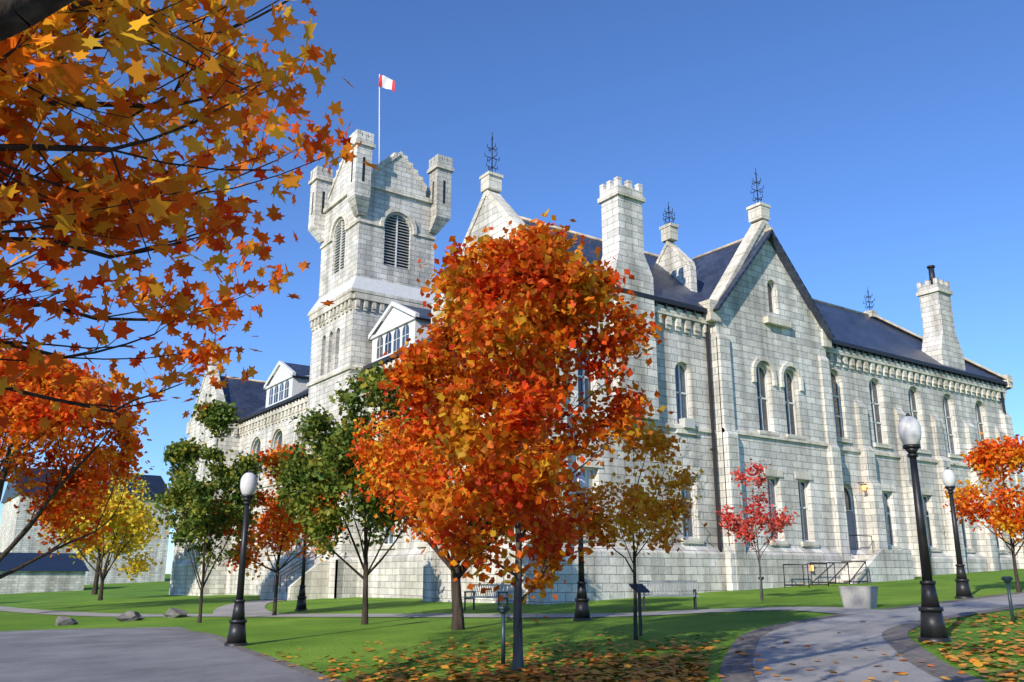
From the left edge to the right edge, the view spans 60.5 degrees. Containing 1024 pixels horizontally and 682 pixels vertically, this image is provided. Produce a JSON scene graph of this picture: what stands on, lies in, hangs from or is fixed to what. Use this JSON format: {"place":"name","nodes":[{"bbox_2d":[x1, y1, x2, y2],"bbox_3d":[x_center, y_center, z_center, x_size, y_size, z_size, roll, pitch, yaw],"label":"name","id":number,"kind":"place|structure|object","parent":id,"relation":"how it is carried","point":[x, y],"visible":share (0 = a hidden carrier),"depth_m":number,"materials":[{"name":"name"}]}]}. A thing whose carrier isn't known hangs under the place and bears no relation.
{"place":"outdoors","nodes":[
{"label":"outdoors","id":0,"kind":"place"},
{"bbox_2d":[0,494,170,593],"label":"house walls","id":1,"kind":"structure","parent":0,"point":[13,523],"depth_m":155.76,"materials":[{"name":"white stone"}]},
{"bbox_2d":[0,467,168,570],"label":"house roofs","id":2,"kind":"structure","parent":1,"relation":"on","point":[12,560],"depth_m":121.88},
{"bbox_2d":[0,628,343,681],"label":"road","id":3,"kind":"structure","parent":0,"point":[171,655],"depth_m":16.51,"materials":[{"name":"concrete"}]},
{"bbox_2d":[0,0,378,455],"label":"tree foliage","id":4,"kind":"object","parent":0,"point":[16,127],"depth_m":6.38,"materials":[{"name":"orange plant"}]},
{"bbox_2d":[213,599,286,615],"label":"tower walkway","id":5,"kind":"structure","parent":0,"point":[255,607],"depth_m":39.66,"materials":[{"name":"concrete"}]},
{"bbox_2d":[0,606,896,617],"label":"footpath","id":6,"kind":"structure","parent":0,"point":[840,610],"depth_m":27.06,"materials":[{"name":"concrete"}]},
{"bbox_2d":[0,569,1023,681],"bbox_3d":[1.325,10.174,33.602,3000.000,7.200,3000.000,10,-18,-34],"label":"ground","id":7,"kind":"structure","parent":0,"point":[318,638],"depth_m":23.49,"materials":[{"name":"green plant"}]},
{"bbox_2d":[55,616,77,625],"bbox_3d":[-16.290,10.264,32.107,0.765,0.408,0.627,10,-18,-34],"label":"boulder","id":8,"kind":"object","parent":7,"relation":"on","point":[62,620],"visible":0.89,"depth_m":31.94,"materials":[{"name":"grey stone"}]},
{"bbox_2d":[0,339,153,578],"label":"tree","id":9,"kind":"object","parent":7,"relation":"on","point":[34,410],"depth_m":45.87,"materials":[{"name":"orange plant"}]},
{"bbox_2d":[0,627,189,681],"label":"road apron","id":10,"kind":"object","parent":7,"relation":"on","point":[112,655],"visible":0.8,"depth_m":18.53,"materials":[{"name":"concrete"}]},
{"bbox_2d":[38,488,168,600],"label":"yellow tree","id":11,"kind":"object","parent":7,"relation":"on","point":[138,512],"depth_m":66.60,"materials":[{"name":"yellow plant"}]},
{"bbox_2d":[63,462,154,594],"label":"bare tree","id":12,"kind":"object","parent":7,"relation":"on","point":[139,486],"depth_m":93.35,"materials":[{"name":"plant"}]},
{"bbox_2d":[115,611,144,621],"bbox_3d":[-14.470,10.477,33.147,0.833,0.551,0.804,-3,-15,12],"label":"boulder","id":13,"kind":"object","parent":7,"relation":"on","point":[130,616],"visible":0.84,"depth_m":33.08,"materials":[{"name":"grey stone"}]},
{"bbox_2d":[163,607,186,617],"bbox_3d":[-13.193,10.739,34.466,0.964,0.558,0.975,10,-18,-34],"label":"boulder","id":14,"kind":"object","parent":7,"relation":"on","point":[171,612],"visible":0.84,"depth_m":34.23,"materials":[{"name":"grey stone"}]},
{"bbox_2d":[179,369,224,559],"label":"gable wall","id":15,"kind":"structure","parent":7,"relation":"on","point":[196,430],"depth_m":74.58,"materials":[{"name":"stone"}]},
{"bbox_2d":[151,394,266,622],"bbox_3d":[-10.635,5.890,31.072,3.911,8.001,3.661,10,-18,-34],"label":"tree","id":16,"kind":"object","parent":7,"relation":"on","point":[216,416],"depth_m":30.60,"materials":[{"name":"green plant"}]},
{"bbox_2d":[216,428,239,558],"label":"range walls","id":17,"kind":"structure","parent":7,"relation":"on","point":[232,442],"depth_m":71.46,"materials":[{"name":"stone"}]},
{"bbox_2d":[224,470,256,645],"bbox_3d":[-6.267,5.028,20.441,0.507,4.030,0.520,10,-18,-34],"label":"lamp post","id":18,"kind":"object","parent":7,"relation":"on","point":[238,620],"visible":0.98,"depth_m":20.25,"materials":[{"name":"black metal"}]},
{"bbox_2d":[210,440,346,614],"bbox_3d":[-9.061,7.112,33.540,5.763,6.696,5.698,10,-18,-34],"label":"tree","id":19,"kind":"object","parent":7,"relation":"on","point":[271,504],"depth_m":33.11,"materials":[{"name":"orange plant"}]},
{"bbox_2d":[295,537,307,610],"bbox_3d":[-8.646,9.163,36.473,0.507,4.030,0.520,10,-18,-34],"label":"lamp post","id":20,"kind":"object","parent":7,"relation":"on","point":[301,602],"visible":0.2,"depth_m":36.06,"materials":[{"name":"black metal"}]},
{"bbox_2d":[231,382,428,557],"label":"range walls","id":21,"kind":"structure","parent":7,"relation":"on","point":[266,434],"depth_m":63.80,"materials":[{"name":"stone"}]},
{"bbox_2d":[268,361,448,624],"bbox_3d":[-4.301,4.519,26.692,5.846,8.028,6.017,10,-18,-34],"label":"green tree","id":22,"kind":"object","parent":7,"relation":"on","point":[334,444],"depth_m":25.86,"materials":[{"name":"green plant"}]},
{"bbox_2d":[333,330,561,629],"bbox_3d":[-1.460,3.587,23.460,5.992,8.040,6.144,10,-18,-34],"label":"maple tree","id":23,"kind":"object","parent":7,"relation":"on","point":[412,464],"depth_m":22.58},
{"bbox_2d":[439,196,525,544],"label":"gable wall","id":24,"kind":"structure","parent":7,"relation":"on","point":[490,215],"depth_m":41.33,"materials":[{"name":"stone"}]},
{"bbox_2d":[462,584,510,609],"bbox_3d":[-0.903,9.017,30.857,1.750,0.890,0.620,-11,-19,36],"label":"corner bench","id":25,"kind":"object","parent":7,"relation":"on","point":[473,597],"visible":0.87,"depth_m":31.03,"materials":[{"name":"grey metal"}]},
{"bbox_2d":[496,605,509,663],"bbox_3d":[-0.142,4.782,14.211,0.228,0.950,0.240,10,-18,-34],"label":"path light","id":26,"kind":"object","parent":7,"relation":"on","point":[502,609],"visible":0.9,"depth_m":14.21,"materials":[{"name":"grey metal"}]},
{"bbox_2d":[358,209,673,670],"bbox_3d":[0.103,1.600,14.549,4.823,7.420,4.728,10,-18,-34],"label":"maple tree","id":27,"kind":"object","parent":7,"relation":"on","point":[480,315],"depth_m":13.79,"materials":[{"name":"orange plant"}]},
{"bbox_2d":[573,474,591,620],"bbox_3d":[1.911,5.686,24.337,0.507,4.030,0.520,10,-18,-34],"label":"lamp post","id":28,"kind":"object","parent":7,"relation":"on","point":[582,612],"visible":0.63,"depth_m":23.94,"materials":[{"name":"black metal"}]},
{"bbox_2d":[169,129,1023,603],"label":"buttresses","id":29,"kind":"structure","parent":7,"relation":"on","point":[425,575],"depth_m":44.85,"materials":[{"name":"stone"}]},
{"bbox_2d":[260,561,329,599],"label":"tower entrance steps","id":30,"kind":"structure","parent":29,"relation":"on","point":[317,580],"depth_m":50.51,"materials":[{"name":"grey stone"}]},
{"bbox_2d":[273,554,322,591],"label":"entrance rails","id":31,"kind":"object","parent":30,"relation":"on","point":[294,571],"visible":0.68,"depth_m":51.90,"materials":[{"name":"black metal"}]},
{"bbox_2d":[299,299,386,554],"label":"tower","id":32,"kind":"structure","parent":29,"relation":"on","point":[340,342],"depth_m":54.80,"materials":[{"name":"stone"}]},
{"bbox_2d":[182,208,1007,558],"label":"stone trim","id":33,"kind":"structure","parent":29,"relation":"on","point":[336,308],"depth_m":51.20,"materials":[{"name":"white stone"}]},
{"bbox_2d":[186,139,1012,433],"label":"copings","id":34,"kind":"object","parent":29,"relation":"on","point":[758,212],"visible":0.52,"depth_m":46.05,"materials":[{"name":"stone"}]},
{"bbox_2d":[309,276,438,312],"bbox_3d":[-9.222,-2.587,58.965,6.560,1.000,6.960,10,-18,-34],"label":"tower ledge","id":35,"kind":"object","parent":34,"relation":"on","point":[374,285],"visible":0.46,"depth_m":56.33,"materials":[{"name":"white stone"}]},
{"bbox_2d":[319,188,434,298],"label":"tower wall","id":36,"kind":"structure","parent":34,"relation":"on","point":[364,251],"depth_m":57.73,"materials":[{"name":"stone"}]},
{"bbox_2d":[333,216,409,274],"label":"louvres","id":37,"kind":"object","parent":36,"relation":"on","point":[342,233],"visible":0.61,"depth_m":57.90,"materials":[{"name":"white wood"}]},
{"bbox_2d":[212,132,874,351],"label":"finials","id":38,"kind":"object","parent":34,"relation":"on","point":[668,212],"visible":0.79,"depth_m":46.65,"materials":[{"name":"grey metal"}]},
{"bbox_2d":[220,220,1002,422],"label":"roofs","id":39,"kind":"structure","parent":34,"relation":"on","point":[834,323],"depth_m":49.69,"materials":[{"name":"stone"}]},
{"bbox_2d":[219,216,1012,382],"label":"ridge caps","id":40,"kind":"object","parent":39,"relation":"on","point":[914,335],"visible":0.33,"depth_m":58.09,"materials":[{"name":"grey metal"}]},
{"bbox_2d":[236,157,1010,551],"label":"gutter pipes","id":41,"kind":"object","parent":7,"relation":"on","point":[684,307],"visible":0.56,"depth_m":51.80,"materials":[{"name":"black metal"}]},
{"bbox_2d":[264,74,435,407],"bbox_3d":[-11.076,-7.778,62.486,3.360,22.751,24.300,10,-18,-34],"label":"dormer wood","id":42,"kind":"object","parent":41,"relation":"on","point":[394,316],"visible":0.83,"depth_m":53.00,"materials":[{"name":"white paint"}]},
{"bbox_2d":[379,75,394,91],"bbox_3d":[-8.986,-18.471,63.145,1.200,1.450,0.240,-2,-15,6],"label":"flag","id":43,"kind":"object","parent":42,"relation":"attached to","point":[385,82],"visible":1,"depth_m":63.20,"materials":[{"name":"red fabric"}]},
{"bbox_2d":[557,417,706,639],"bbox_3d":[2.376,3.913,18.420,3.272,4.644,3.307,10,-18,-34],"label":"young orange tree","id":44,"kind":"object","parent":7,"relation":"on","point":[643,502],"depth_m":18.18,"materials":[{"name":"orange plant"}]},
{"bbox_2d":[629,584,649,635],"bbox_3d":[2.712,5.702,18.576,0.400,1.080,0.230,10,-18,-34],"label":"information sign","id":45,"kind":"object","parent":7,"relation":"on","point":[641,588],"visible":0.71,"depth_m":18.59,"materials":[{"name":"black metal"}]},
{"bbox_2d":[263,610,1023,681],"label":"fallen leaves","id":46,"kind":"object","parent":7,"relation":"on","point":[697,667],"visible":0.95,"depth_m":13.16,"materials":[{"name":"orange plant"}]},
{"bbox_2d":[639,580,699,611],"bbox_3d":[4.720,7.652,26.345,1.750,0.890,0.620,-1,-15,5],"label":"bench","id":47,"kind":"object","parent":7,"relation":"on","point":[694,595],"visible":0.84,"depth_m":26.56,"materials":[{"name":"grey"}]},
{"bbox_2d":[715,458,798,600],"bbox_3d":[8.443,6.524,30.101,2.835,4.823,2.727,10,-18,-34],"label":"young tree","id":48,"kind":"object","parent":7,"relation":"on","point":[746,523],"depth_m":30.11,"materials":[{"name":"red plant"}]},
{"bbox_2d":[709,225,835,550],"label":"gabled wall","id":49,"kind":"structure","parent":7,"relation":"on","point":[752,336],"depth_m":43.60,"materials":[{"name":"stone"}]},
{"bbox_2d":[565,315,1011,553],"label":"range walls","id":50,"kind":"structure","parent":7,"relation":"on","point":[687,352],"depth_m":46.69,"materials":[{"name":"stone"}]},
{"bbox_2d":[187,281,999,555],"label":"window frames","id":51,"kind":"structure","parent":50,"relation":"in","point":[762,427],"depth_m":44.96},
{"bbox_2d":[207,283,997,550],"bbox_3d":[-3.268,6.935,53.063,27.846,16.450,61.316,36,-39,-66],"label":"window glass","id":52,"kind":"object","parent":51,"relation":"in","point":[684,412],"visible":0.27,"depth_m":46.48,"materials":[{"name":"grey glass"}]},
{"bbox_2d":[677,418,694,428],"bbox_3d":[7.967,3.786,40.114,0.640,0.430,0.480,10,-18,-34],"label":"air conditioner","id":53,"kind":"object","parent":51,"relation":"in","point":[687,423],"depth_m":39.92,"materials":[{"name":"white metal"}]},
{"bbox_2d":[846,511,855,549],"bbox_3d":[17.434,9.996,45.749,1.400,2.250,0.050,10,-18,-34],"label":"side door leaf","id":54,"kind":"object","parent":51,"relation":"attached to","point":[851,531],"visible":0.21,"depth_m":45.99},
{"bbox_2d":[783,561,867,587],"bbox_3d":[14.543,10.802,40.616,4.450,1.227,1.350,10,-18,-34],"label":"areaway railing","id":55,"kind":"object","parent":7,"relation":"on","point":[828,582],"visible":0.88,"depth_m":40.48,"materials":[{"name":"black metal"}]},
{"bbox_2d":[669,436,1010,552],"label":"wall vines","id":56,"kind":"object","parent":7,"relation":"on","point":[704,493],"depth_m":39.46,"materials":[{"name":"brown plant"}]},
{"bbox_2d":[838,586,877,608],"bbox_3d":[9.602,7.097,24.254,0.900,0.620,0.900,-11,-19,36],"label":"planter","id":57,"kind":"object","parent":7,"relation":"on","point":[865,597],"visible":0.93,"depth_m":23.95,"materials":[{"name":"concrete"}]},
{"bbox_2d":[836,549,913,583],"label":"entrance steps","id":58,"kind":"structure","parent":7,"relation":"on","point":[882,565],"depth_m":42.96,"materials":[{"name":"stone"}]},
{"bbox_2d":[898,413,950,642],"bbox_3d":[7.269,3.269,15.594,0.507,4.030,0.520,10,-18,-34],"label":"lamp post","id":59,"kind":"object","parent":7,"relation":"on","point":[932,625],"visible":0.98,"depth_m":15.40,"materials":[{"name":"black metal"}]},
{"bbox_2d":[942,467,973,598],"bbox_3d":[13.779,5.945,27.233,0.507,4.030,0.520,10,-18,-34],"label":"lamp post","id":60,"kind":"object","parent":7,"relation":"on","point":[963,590],"visible":1,"depth_m":27.06,"materials":[{"name":"black metal"}]},
{"bbox_2d":[943,432,1023,591],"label":"orange tree","id":61,"kind":"object","parent":7,"relation":"on","point":[994,455],"depth_m":29.22,"materials":[{"name":"orange plant"}]},
{"bbox_2d":[1001,576,1014,622],"bbox_3d":[10.297,5.357,18.133,0.228,0.950,0.240,10,-18,-34],"label":"path light","id":62,"kind":"object","parent":7,"relation":"on","point":[1007,579],"visible":0.9,"depth_m":18.14,"materials":[{"name":"grey"}]},
{"bbox_2d":[0,0,1023,573],"label":"sky","id":63,"kind":"structure","parent":0,"point":[884,139],"materials":[{"name":"blue"}]},
{"bbox_2d":[810,485,865,570],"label":"wall lamps","id":64,"kind":"object","parent":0,"point":[863,488],"visible":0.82,"depth_m":46.42,"materials":[{"name":"yellow glass"}]},
{"bbox_2d":[848,535,872,549],"bbox_3d":[16.865,11.032,44.151,4.635,2.522,0.050,10,-18,-34],"label":"door handrail","id":65,"kind":"object","parent":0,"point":[863,535],"visible":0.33,"depth_m":45.37,"materials":[{"name":"black metal"}]},
{"bbox_2d":[720,591,1023,681],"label":"path","id":66,"kind":"structure","parent":0,"point":[824,640],"depth_m":14.35,"materials":[{"name":"concrete"}]}
]}

